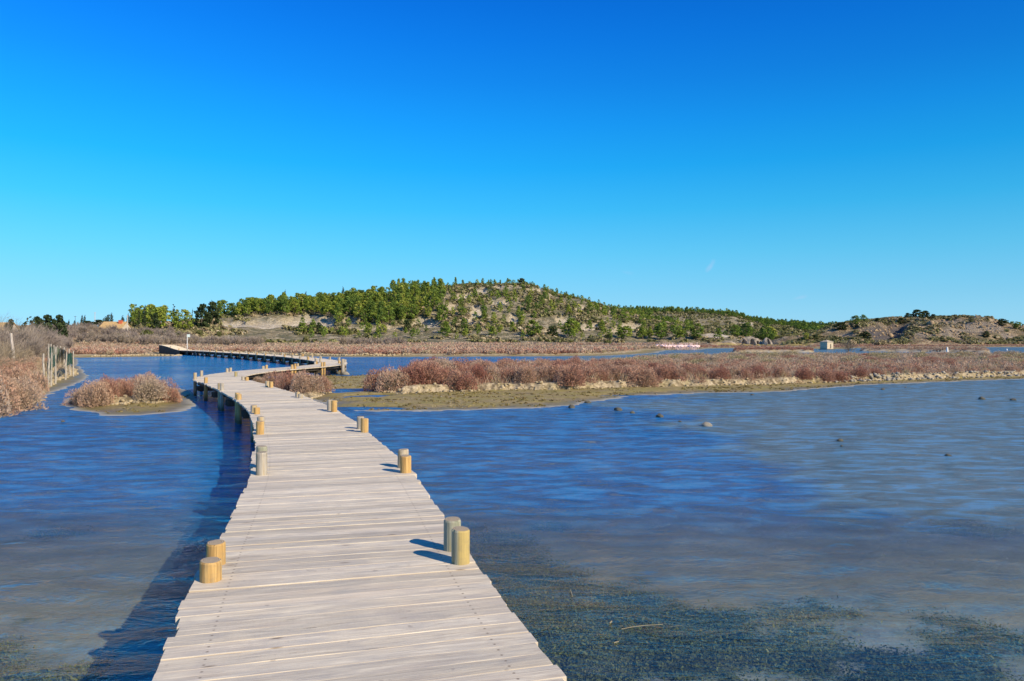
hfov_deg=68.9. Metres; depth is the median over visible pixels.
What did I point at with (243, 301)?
pine tree
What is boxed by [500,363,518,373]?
salt shrub
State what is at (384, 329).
pine tree
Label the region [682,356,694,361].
salt shrub
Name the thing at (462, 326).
pine tree
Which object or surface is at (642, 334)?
pine tree
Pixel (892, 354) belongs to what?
grassy shrub
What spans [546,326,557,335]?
evergreen tree
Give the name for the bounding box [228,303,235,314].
pine tree
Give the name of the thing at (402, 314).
pine tree
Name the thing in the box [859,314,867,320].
pine tree
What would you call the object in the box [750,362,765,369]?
salt shrub
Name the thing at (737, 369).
salt shrub
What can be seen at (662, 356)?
grassy shrub
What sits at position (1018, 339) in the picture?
hill scrub
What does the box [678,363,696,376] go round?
salt shrub
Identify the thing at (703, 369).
salt shrub
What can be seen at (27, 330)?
leafless bush
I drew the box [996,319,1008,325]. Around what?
evergreen tree
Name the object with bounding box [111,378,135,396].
salt shrub
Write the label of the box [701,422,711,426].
rock
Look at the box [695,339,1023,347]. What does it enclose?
flat scrub
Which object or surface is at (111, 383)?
salt shrub
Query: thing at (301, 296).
pine tree
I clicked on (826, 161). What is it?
sky
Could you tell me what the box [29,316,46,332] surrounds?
evergreen tree
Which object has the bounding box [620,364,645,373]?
salt shrub
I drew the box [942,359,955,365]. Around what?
salt shrub
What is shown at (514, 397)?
mud algae
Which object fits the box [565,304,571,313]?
pine tree
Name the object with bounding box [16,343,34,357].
bare tamarisk
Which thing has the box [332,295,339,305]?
pine tree
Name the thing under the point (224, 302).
pine tree
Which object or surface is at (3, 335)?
leafless bush
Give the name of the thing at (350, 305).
pine tree
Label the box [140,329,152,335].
bush
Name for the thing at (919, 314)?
evergreen tree
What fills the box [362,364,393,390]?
salt shrub
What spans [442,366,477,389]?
salt shrub
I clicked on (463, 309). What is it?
pine tree
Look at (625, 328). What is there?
pine tree
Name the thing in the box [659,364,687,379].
salt shrub
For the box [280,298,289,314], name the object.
pine tree
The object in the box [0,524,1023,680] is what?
seaweed
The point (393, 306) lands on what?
pine tree
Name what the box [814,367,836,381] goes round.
salt shrub
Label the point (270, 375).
salt shrub
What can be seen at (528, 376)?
salt shrub
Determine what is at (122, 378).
salt shrub
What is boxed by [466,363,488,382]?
salt shrub
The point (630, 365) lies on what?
salt shrub
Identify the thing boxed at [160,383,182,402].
salt shrub
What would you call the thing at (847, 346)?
bare tree
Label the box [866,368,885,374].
salt shrub
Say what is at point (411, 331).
pine tree
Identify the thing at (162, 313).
pine tree
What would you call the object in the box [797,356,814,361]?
salt shrub
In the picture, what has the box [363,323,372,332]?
pine tree
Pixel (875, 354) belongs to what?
grassy shrub
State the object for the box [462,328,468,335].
pine tree
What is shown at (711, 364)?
salt shrub
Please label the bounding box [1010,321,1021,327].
pine tree
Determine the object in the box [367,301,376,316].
pine tree
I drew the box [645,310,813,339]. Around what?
ridge scrub
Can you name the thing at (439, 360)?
salt shrub
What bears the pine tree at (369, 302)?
on the ground at (880, 633)
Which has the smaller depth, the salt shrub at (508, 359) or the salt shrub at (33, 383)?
the salt shrub at (33, 383)
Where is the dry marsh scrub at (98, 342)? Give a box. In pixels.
[19,324,713,347]
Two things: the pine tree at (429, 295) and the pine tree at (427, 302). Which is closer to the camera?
the pine tree at (427, 302)
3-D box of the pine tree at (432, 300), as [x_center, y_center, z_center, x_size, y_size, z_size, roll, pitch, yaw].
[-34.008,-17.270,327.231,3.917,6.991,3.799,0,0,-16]
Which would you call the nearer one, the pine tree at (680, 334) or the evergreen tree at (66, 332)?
the evergreen tree at (66, 332)
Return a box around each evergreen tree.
[4,319,13,330]
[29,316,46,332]
[41,314,54,333]
[52,314,65,335]
[58,321,68,337]
[82,320,96,324]
[93,319,104,323]
[149,313,159,329]
[193,303,210,328]
[204,301,221,324]
[316,322,320,331]
[403,319,410,331]
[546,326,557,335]
[832,322,846,329]
[859,331,872,337]
[911,309,924,317]
[921,310,929,317]
[981,331,990,336]
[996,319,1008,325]
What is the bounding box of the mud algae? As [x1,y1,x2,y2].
[96,373,1023,412]
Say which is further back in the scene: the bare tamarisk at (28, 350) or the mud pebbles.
the bare tamarisk at (28, 350)
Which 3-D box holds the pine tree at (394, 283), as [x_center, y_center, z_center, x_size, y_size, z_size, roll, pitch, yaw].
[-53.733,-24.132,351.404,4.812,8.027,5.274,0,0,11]
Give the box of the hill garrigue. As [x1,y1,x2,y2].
[130,282,744,342]
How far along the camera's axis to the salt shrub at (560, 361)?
40.60 m
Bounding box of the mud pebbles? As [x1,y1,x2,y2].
[311,380,549,401]
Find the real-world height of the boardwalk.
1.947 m
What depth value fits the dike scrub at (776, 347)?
128.42 m
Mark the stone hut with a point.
(826, 344)
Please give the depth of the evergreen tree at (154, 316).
227.46 m
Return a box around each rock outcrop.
[738,337,761,344]
[762,338,771,344]
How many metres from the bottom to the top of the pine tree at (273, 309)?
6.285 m
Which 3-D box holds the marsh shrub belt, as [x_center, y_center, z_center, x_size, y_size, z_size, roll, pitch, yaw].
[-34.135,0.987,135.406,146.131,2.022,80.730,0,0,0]
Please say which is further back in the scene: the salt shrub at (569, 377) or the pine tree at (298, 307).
the pine tree at (298, 307)
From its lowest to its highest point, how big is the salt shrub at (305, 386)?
0.993 m
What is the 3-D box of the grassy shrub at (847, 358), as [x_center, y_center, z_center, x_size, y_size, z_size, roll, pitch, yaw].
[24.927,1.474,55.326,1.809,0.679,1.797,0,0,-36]
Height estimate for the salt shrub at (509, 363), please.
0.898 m
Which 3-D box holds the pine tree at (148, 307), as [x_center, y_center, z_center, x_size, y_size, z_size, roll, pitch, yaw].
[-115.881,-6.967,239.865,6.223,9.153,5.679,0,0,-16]
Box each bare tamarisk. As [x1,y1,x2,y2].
[0,338,19,351]
[0,342,29,363]
[0,342,32,362]
[0,345,18,365]
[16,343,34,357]
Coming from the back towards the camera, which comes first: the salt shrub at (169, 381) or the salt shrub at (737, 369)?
the salt shrub at (737, 369)
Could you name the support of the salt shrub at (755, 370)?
on the ground at (880, 633)
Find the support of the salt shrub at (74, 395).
on the ground at (880, 633)
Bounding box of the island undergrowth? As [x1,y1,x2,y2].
[401,351,1023,382]
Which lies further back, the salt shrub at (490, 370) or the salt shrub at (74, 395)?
the salt shrub at (490, 370)
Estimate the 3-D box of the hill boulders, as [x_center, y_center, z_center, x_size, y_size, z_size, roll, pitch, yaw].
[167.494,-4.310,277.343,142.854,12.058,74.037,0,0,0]
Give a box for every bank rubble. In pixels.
[26,367,78,403]
[91,350,408,356]
[381,370,1021,393]
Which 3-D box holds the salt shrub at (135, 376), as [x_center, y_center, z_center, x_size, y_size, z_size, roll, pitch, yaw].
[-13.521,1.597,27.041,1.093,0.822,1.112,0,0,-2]
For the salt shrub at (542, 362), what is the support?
on the ground at (880, 633)
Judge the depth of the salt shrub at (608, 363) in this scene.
40.09 m
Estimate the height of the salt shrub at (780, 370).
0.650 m
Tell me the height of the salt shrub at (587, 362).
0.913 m
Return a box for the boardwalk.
[152,344,566,680]
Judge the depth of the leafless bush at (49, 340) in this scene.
68.09 m
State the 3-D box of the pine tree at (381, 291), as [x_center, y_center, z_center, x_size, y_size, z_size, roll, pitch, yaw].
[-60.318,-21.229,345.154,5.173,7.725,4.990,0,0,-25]
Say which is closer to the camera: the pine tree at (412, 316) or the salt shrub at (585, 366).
the salt shrub at (585, 366)
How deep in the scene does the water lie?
13.40 m
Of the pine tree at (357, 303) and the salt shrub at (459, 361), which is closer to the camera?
the salt shrub at (459, 361)
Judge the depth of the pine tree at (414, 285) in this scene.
356.04 m
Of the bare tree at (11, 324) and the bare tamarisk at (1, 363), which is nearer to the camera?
the bare tamarisk at (1, 363)
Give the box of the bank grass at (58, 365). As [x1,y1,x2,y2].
[13,353,70,379]
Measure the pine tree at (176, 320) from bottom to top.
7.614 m
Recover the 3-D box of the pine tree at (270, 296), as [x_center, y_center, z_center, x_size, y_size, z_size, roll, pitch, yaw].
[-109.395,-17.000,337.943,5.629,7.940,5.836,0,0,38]
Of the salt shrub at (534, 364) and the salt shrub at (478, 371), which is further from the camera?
the salt shrub at (534, 364)
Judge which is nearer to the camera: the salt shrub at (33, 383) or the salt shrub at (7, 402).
the salt shrub at (7, 402)
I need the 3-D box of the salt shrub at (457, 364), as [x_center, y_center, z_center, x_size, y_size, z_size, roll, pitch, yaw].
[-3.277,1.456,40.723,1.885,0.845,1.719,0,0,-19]
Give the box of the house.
[99,320,132,330]
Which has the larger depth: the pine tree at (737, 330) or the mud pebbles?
the pine tree at (737, 330)
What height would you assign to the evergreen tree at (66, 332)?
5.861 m
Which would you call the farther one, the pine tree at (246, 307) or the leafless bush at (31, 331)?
the pine tree at (246, 307)
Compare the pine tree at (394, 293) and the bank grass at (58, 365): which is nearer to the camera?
the bank grass at (58, 365)
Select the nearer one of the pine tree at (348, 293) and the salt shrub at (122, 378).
the salt shrub at (122, 378)
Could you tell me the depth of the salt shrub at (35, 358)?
46.22 m
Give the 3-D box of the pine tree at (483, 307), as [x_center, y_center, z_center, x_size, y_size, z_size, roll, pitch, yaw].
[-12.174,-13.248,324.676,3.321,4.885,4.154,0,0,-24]
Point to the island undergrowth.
(916, 362)
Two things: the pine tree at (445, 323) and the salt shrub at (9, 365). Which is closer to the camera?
the salt shrub at (9, 365)
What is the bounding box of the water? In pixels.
[0,345,1023,679]
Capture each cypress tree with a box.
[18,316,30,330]
[103,315,109,321]
[137,307,140,327]
[141,305,146,326]
[171,304,176,327]
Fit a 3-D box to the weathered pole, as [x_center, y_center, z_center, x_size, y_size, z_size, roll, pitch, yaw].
[-26.242,0.875,39.247,0.267,2.516,0.176,0,0,0]
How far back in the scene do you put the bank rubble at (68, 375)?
39.62 m
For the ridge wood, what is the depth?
664.51 m
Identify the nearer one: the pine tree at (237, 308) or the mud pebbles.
the mud pebbles
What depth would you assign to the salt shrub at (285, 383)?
29.58 m
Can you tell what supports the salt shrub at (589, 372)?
on the ground at (880, 633)
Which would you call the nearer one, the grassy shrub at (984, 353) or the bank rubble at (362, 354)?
the grassy shrub at (984, 353)
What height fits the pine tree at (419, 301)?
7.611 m
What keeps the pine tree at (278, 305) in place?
on the ground at (880, 633)
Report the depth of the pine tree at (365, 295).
336.27 m
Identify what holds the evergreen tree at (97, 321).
on the ground at (880, 633)
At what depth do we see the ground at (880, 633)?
8.41 m
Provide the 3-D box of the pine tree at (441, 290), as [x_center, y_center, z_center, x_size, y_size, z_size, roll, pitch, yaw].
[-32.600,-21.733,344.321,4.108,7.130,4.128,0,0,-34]
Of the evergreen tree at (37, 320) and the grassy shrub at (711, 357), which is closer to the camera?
the grassy shrub at (711, 357)
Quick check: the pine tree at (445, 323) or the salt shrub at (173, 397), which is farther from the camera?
the pine tree at (445, 323)
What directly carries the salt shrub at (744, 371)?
on the ground at (880, 633)
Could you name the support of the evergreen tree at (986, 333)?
on the ground at (880, 633)
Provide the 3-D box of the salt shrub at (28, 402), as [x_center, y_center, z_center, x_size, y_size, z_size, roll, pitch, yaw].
[-15.705,1.704,23.665,1.571,1.155,1.705,0,0,45]
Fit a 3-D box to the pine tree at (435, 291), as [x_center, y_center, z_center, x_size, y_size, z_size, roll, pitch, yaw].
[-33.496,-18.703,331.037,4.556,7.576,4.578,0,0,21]
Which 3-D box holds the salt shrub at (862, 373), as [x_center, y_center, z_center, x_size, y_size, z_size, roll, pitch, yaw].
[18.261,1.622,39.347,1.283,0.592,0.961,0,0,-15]
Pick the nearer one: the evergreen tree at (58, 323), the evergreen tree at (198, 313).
the evergreen tree at (58, 323)
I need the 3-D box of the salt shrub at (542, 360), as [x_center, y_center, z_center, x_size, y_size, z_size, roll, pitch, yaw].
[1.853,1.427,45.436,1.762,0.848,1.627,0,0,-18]
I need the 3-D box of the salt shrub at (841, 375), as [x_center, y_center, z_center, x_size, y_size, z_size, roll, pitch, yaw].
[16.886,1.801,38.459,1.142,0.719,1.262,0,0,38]
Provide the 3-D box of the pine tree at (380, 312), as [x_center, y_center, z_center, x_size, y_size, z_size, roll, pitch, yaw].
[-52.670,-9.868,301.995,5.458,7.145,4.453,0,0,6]
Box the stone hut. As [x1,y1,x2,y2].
[820,340,832,349]
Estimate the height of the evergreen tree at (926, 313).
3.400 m
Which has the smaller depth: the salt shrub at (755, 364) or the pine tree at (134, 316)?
the salt shrub at (755, 364)
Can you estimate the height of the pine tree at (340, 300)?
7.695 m
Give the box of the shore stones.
[831,370,1023,382]
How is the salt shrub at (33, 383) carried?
on the ground at (880, 633)
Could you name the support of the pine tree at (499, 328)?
on the ground at (880, 633)
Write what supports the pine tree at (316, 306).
on the ground at (880, 633)
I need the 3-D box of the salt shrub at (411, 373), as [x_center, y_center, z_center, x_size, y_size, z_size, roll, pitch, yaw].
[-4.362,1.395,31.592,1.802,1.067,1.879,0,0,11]
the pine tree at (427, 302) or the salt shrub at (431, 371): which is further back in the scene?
the pine tree at (427, 302)
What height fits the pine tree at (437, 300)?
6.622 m
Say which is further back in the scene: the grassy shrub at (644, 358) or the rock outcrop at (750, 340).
the rock outcrop at (750, 340)
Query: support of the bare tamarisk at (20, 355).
on the ground at (880, 633)
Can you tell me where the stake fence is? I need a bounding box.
[42,344,73,388]
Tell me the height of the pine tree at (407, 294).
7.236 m
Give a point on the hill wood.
(605, 308)
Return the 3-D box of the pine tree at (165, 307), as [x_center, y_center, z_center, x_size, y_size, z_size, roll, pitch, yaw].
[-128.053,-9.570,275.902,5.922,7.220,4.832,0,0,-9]
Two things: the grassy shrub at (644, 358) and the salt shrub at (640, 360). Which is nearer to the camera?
the salt shrub at (640, 360)
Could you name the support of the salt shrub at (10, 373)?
on the ground at (880, 633)
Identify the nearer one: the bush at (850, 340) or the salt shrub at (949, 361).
the salt shrub at (949, 361)
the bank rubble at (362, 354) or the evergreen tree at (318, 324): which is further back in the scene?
the evergreen tree at (318, 324)
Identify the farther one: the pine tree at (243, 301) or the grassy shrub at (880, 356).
the pine tree at (243, 301)
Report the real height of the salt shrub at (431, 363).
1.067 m
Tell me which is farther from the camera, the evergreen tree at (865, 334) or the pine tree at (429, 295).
the pine tree at (429, 295)
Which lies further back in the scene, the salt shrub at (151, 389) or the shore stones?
the shore stones
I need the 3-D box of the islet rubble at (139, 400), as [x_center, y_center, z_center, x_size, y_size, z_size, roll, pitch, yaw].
[-13.723,2.036,26.107,3.377,0.400,2.467,0,0,0]
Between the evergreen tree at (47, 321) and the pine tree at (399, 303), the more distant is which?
the pine tree at (399, 303)
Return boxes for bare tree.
[0,313,31,332]
[840,341,858,351]
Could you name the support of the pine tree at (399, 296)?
on the ground at (880, 633)
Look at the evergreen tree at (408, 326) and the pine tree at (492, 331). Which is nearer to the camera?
the pine tree at (492, 331)
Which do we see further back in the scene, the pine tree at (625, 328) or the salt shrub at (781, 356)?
the pine tree at (625, 328)
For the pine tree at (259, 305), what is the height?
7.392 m
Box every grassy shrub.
[630,356,650,363]
[656,354,669,360]
[689,358,710,363]
[705,355,721,361]
[725,354,748,359]
[778,351,793,355]
[837,356,855,362]
[866,352,884,357]
[877,355,897,359]
[885,353,901,357]
[912,353,927,357]
[955,351,975,355]
[978,351,990,356]
[1002,350,1022,354]
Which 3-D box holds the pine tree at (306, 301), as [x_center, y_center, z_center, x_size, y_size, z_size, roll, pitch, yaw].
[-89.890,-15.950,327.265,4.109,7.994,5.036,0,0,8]
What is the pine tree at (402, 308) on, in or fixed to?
on the ground at (880, 633)
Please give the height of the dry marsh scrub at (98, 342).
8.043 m
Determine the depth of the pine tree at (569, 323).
292.16 m
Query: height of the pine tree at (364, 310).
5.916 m
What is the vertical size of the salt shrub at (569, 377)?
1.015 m
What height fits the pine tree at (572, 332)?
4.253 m
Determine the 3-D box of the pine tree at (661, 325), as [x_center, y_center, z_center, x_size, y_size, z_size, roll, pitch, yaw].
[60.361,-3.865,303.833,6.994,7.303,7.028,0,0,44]
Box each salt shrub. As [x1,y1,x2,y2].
[0,357,33,374]
[0,364,31,384]
[0,368,23,415]
[0,375,35,411]
[0,378,12,417]
[3,376,48,411]
[12,364,33,377]
[17,376,44,398]
[21,360,38,371]
[24,355,41,364]
[24,370,49,391]
[62,384,92,405]
[77,378,114,407]
[97,374,119,398]
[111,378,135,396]
[113,375,131,383]
[126,373,147,394]
[131,371,158,385]
[132,374,171,399]
[145,376,179,397]
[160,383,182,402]
[252,376,266,382]
[261,370,284,386]
[273,370,300,390]
[289,370,324,393]
[311,375,334,392]
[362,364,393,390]
[374,367,410,391]
[394,362,428,385]
[409,360,443,384]
[414,360,444,369]
[431,356,455,369]
[434,364,457,383]
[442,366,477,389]
[445,360,462,368]
[449,357,470,363]
[464,358,482,365]
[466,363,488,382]
[472,359,496,367]
[484,362,501,381]
[494,357,515,367]
[496,358,522,367]
[499,366,521,381]
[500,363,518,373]
[513,364,539,383]
[530,362,548,368]
[531,357,553,364]
[532,358,549,365]
[533,366,548,380]
[538,361,569,381]
[547,358,580,366]
[553,363,585,386]
[566,359,600,369]
[567,355,581,365]
[575,366,599,380]
[578,364,613,380]
[591,366,609,380]
[595,359,617,365]
[598,361,614,371]
[604,364,625,380]
[613,357,638,365]
[620,362,639,368]
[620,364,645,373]
[624,365,635,376]
[627,365,658,386]
[635,358,647,365]
[648,361,660,367]
[653,365,669,377]
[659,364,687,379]
[661,358,680,363]
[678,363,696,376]
[682,354,706,358]
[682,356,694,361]
[694,364,709,377]
[700,361,717,369]
[706,366,731,379]
[727,365,740,377]
[739,368,753,378]
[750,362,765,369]
[751,364,773,377]
[772,365,787,377]
[778,354,797,358]
[794,366,815,379]
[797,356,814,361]
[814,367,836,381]
[832,369,851,382]
[848,367,870,376]
[853,361,867,366]
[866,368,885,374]
[922,355,939,359]
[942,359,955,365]
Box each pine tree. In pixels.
[128,303,143,321]
[131,310,141,322]
[141,305,160,328]
[154,306,166,327]
[162,305,171,319]
[168,309,185,327]
[183,310,194,328]
[216,300,223,313]
[220,300,230,314]
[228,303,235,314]
[234,302,242,314]
[237,298,246,311]
[243,300,252,315]
[248,297,255,313]
[253,298,264,314]
[263,298,276,314]
[267,294,273,308]
[271,300,278,310]
[276,296,285,311]
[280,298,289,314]
[289,298,300,312]
[295,304,301,313]
[296,322,307,331]
[297,293,305,304]
[301,295,311,310]
[308,322,315,330]
[311,299,318,312]
[318,302,325,312]
[322,301,333,316]
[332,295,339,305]
[333,303,344,318]
[335,314,341,321]
[337,297,346,312]
[344,290,352,300]
[344,298,354,315]
[353,295,361,308]
[353,301,363,317]
[360,308,368,319]
[361,293,372,301]
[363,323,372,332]
[366,299,371,311]
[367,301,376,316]
[368,290,378,301]
[368,305,377,322]
[373,328,381,338]
[375,307,388,323]
[377,296,383,308]
[377,301,387,316]
[378,286,386,298]
[380,324,386,332]
[384,305,393,322]
[385,291,392,300]
[389,302,397,314]
[390,290,396,301]
[392,281,402,289]
[393,287,402,297]
[395,294,405,307]
[396,300,407,310]
[396,305,407,316]
[398,311,405,319]
[399,284,405,293]
[403,288,411,298]
[407,303,417,318]
[410,280,417,292]
[410,328,416,338]
[414,295,425,309]
[421,292,431,304]
[424,281,429,291]
[424,306,431,315]
[425,301,432,311]
[428,285,434,297]
[430,293,437,308]
[432,290,441,303]
[435,297,442,309]
[436,278,446,290]
[436,305,448,320]
[438,286,445,297]
[438,321,450,334]
[441,327,451,337]
[458,306,465,314]
[461,318,468,327]
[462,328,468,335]
[474,324,480,334]
[480,305,487,313]
[480,310,486,318]
[488,326,497,335]
[496,324,502,333]
[509,321,516,331]
[518,315,524,324]
[525,319,542,335]
[560,318,579,333]
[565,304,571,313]
[568,328,575,337]
[586,320,592,330]
[614,326,634,338]
[636,327,648,338]
[647,326,653,336]
[653,322,668,339]
[671,325,689,339]
[689,323,704,339]
[713,328,722,338]
[729,325,740,336]
[739,322,755,336]
[765,326,777,336]
[850,315,861,323]
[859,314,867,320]
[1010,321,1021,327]
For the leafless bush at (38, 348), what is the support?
on the ground at (880, 633)
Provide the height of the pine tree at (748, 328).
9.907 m
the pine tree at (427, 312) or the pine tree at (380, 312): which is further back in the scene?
the pine tree at (427, 312)
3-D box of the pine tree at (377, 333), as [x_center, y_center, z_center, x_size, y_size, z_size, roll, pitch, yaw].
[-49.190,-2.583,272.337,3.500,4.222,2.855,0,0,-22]
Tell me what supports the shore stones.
on the ground at (880, 633)
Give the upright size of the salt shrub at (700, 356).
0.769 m
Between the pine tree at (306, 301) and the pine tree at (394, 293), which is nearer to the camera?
the pine tree at (306, 301)
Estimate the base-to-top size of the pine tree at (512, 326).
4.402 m
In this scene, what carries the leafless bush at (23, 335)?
on the ground at (880, 633)
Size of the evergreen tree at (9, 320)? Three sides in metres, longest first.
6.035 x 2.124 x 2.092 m
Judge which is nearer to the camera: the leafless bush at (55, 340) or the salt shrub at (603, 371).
the salt shrub at (603, 371)
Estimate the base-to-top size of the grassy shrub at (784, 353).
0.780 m
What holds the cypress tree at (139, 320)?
on the ground at (880, 633)
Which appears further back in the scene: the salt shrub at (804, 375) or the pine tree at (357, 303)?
the pine tree at (357, 303)
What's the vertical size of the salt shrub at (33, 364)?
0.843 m
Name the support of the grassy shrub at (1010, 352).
on the ground at (880, 633)
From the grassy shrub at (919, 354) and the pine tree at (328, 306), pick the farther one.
the pine tree at (328, 306)
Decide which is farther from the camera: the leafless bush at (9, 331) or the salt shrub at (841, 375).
the leafless bush at (9, 331)
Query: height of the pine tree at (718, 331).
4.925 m
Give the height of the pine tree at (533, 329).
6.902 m
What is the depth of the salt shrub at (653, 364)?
44.80 m
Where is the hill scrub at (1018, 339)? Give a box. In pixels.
[762,314,1023,343]
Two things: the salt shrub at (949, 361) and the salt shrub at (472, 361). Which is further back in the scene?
the salt shrub at (949, 361)
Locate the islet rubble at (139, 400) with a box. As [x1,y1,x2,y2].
[68,395,182,404]
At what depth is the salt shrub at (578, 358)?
44.97 m
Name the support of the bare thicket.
on the ground at (880, 633)
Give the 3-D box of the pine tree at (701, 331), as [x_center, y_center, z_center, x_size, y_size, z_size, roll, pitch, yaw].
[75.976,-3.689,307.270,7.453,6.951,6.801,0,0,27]
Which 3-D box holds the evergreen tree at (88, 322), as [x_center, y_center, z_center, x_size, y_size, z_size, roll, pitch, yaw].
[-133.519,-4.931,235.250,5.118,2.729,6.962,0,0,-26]
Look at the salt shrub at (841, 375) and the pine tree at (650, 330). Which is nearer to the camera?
the salt shrub at (841, 375)
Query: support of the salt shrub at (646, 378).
on the ground at (880, 633)
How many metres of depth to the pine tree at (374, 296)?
339.59 m
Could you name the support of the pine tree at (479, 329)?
on the ground at (880, 633)
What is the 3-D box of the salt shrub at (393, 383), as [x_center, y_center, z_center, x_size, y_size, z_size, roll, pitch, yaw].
[-4.961,1.588,30.979,1.415,1.028,1.804,0,0,45]
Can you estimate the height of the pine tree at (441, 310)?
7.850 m
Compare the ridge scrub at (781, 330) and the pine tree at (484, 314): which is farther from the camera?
the ridge scrub at (781, 330)
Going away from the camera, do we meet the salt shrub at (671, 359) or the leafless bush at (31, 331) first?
the salt shrub at (671, 359)
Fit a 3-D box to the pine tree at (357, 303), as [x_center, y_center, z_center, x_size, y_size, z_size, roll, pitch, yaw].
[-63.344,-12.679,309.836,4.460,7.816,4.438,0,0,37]
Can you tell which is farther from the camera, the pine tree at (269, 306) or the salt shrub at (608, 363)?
the pine tree at (269, 306)
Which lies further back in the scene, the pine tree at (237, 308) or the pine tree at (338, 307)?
the pine tree at (237, 308)
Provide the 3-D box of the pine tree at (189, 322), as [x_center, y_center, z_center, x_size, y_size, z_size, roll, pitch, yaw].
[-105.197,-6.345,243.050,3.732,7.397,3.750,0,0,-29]
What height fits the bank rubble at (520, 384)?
0.505 m
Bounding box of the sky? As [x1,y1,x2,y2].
[0,0,1023,325]
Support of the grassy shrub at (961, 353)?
on the ground at (880, 633)
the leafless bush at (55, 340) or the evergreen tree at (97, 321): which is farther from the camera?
the evergreen tree at (97, 321)
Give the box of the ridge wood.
[617,305,1023,339]
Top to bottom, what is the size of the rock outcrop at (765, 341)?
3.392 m
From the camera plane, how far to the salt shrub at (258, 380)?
34.43 m
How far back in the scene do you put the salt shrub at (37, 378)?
31.76 m
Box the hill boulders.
[797,317,1023,344]
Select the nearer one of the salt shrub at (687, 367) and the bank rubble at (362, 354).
the salt shrub at (687, 367)
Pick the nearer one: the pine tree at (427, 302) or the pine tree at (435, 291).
the pine tree at (427, 302)
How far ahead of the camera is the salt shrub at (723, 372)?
35.95 m
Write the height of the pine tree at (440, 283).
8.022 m
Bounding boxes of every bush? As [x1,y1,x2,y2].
[0,322,16,339]
[0,323,44,347]
[0,324,46,340]
[0,325,16,348]
[7,335,51,359]
[15,324,49,347]
[21,319,67,351]
[41,329,66,356]
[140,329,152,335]
[195,329,203,335]
[303,334,309,342]
[846,339,856,344]
[872,339,887,345]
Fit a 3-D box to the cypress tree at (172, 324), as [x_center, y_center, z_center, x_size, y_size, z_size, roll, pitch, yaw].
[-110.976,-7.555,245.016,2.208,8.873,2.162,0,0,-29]
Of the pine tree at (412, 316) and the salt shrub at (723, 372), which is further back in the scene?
the pine tree at (412, 316)
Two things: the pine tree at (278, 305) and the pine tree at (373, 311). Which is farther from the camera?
the pine tree at (278, 305)
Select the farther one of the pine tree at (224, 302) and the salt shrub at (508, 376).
the pine tree at (224, 302)
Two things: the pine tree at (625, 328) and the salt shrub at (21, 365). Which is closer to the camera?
the salt shrub at (21, 365)
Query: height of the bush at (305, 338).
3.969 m
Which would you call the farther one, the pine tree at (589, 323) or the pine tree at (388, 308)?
the pine tree at (589, 323)
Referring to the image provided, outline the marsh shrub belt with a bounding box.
[66,342,677,354]
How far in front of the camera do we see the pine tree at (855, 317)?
272.83 m
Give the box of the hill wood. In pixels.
[136,279,694,338]
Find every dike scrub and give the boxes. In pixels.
[733,346,813,350]
[860,346,988,350]
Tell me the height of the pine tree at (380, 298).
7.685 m
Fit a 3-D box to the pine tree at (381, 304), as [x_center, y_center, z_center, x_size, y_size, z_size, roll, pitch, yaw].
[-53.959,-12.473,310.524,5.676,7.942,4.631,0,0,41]
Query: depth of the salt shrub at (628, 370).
35.17 m
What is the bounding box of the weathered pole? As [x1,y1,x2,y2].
[10,333,14,360]
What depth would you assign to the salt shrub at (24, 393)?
23.53 m
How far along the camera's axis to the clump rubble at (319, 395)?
28.86 m
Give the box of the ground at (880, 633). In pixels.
[0,285,1023,680]
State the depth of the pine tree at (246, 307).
317.25 m
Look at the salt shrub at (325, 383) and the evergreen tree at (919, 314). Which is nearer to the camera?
the salt shrub at (325, 383)
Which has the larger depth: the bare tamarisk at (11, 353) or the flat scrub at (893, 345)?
the flat scrub at (893, 345)
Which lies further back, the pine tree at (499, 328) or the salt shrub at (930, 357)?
the pine tree at (499, 328)
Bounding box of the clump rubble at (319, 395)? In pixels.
[293,390,331,398]
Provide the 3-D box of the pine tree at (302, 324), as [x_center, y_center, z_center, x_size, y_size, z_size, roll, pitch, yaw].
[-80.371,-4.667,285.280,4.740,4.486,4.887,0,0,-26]
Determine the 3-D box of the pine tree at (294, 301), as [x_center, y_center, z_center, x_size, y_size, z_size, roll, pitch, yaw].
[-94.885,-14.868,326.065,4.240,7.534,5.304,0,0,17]
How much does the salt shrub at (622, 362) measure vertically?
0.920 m
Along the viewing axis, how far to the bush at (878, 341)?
231.27 m
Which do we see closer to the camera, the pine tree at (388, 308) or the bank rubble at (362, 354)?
the bank rubble at (362, 354)
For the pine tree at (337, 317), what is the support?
on the ground at (880, 633)
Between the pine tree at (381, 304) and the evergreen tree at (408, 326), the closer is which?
the evergreen tree at (408, 326)
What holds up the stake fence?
on the ground at (880, 633)
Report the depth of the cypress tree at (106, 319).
251.74 m
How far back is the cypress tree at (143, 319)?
235.87 m
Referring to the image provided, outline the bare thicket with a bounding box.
[52,321,405,347]
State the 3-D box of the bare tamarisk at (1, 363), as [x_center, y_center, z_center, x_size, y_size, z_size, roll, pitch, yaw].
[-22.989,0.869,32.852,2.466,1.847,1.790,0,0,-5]
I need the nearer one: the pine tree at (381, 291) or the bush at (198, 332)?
the bush at (198, 332)
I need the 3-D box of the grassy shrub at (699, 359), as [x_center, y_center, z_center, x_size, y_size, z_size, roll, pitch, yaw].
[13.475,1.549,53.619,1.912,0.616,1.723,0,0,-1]
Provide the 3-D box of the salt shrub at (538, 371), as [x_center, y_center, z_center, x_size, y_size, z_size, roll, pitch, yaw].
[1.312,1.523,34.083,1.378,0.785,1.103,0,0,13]
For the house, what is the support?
on the ground at (880, 633)

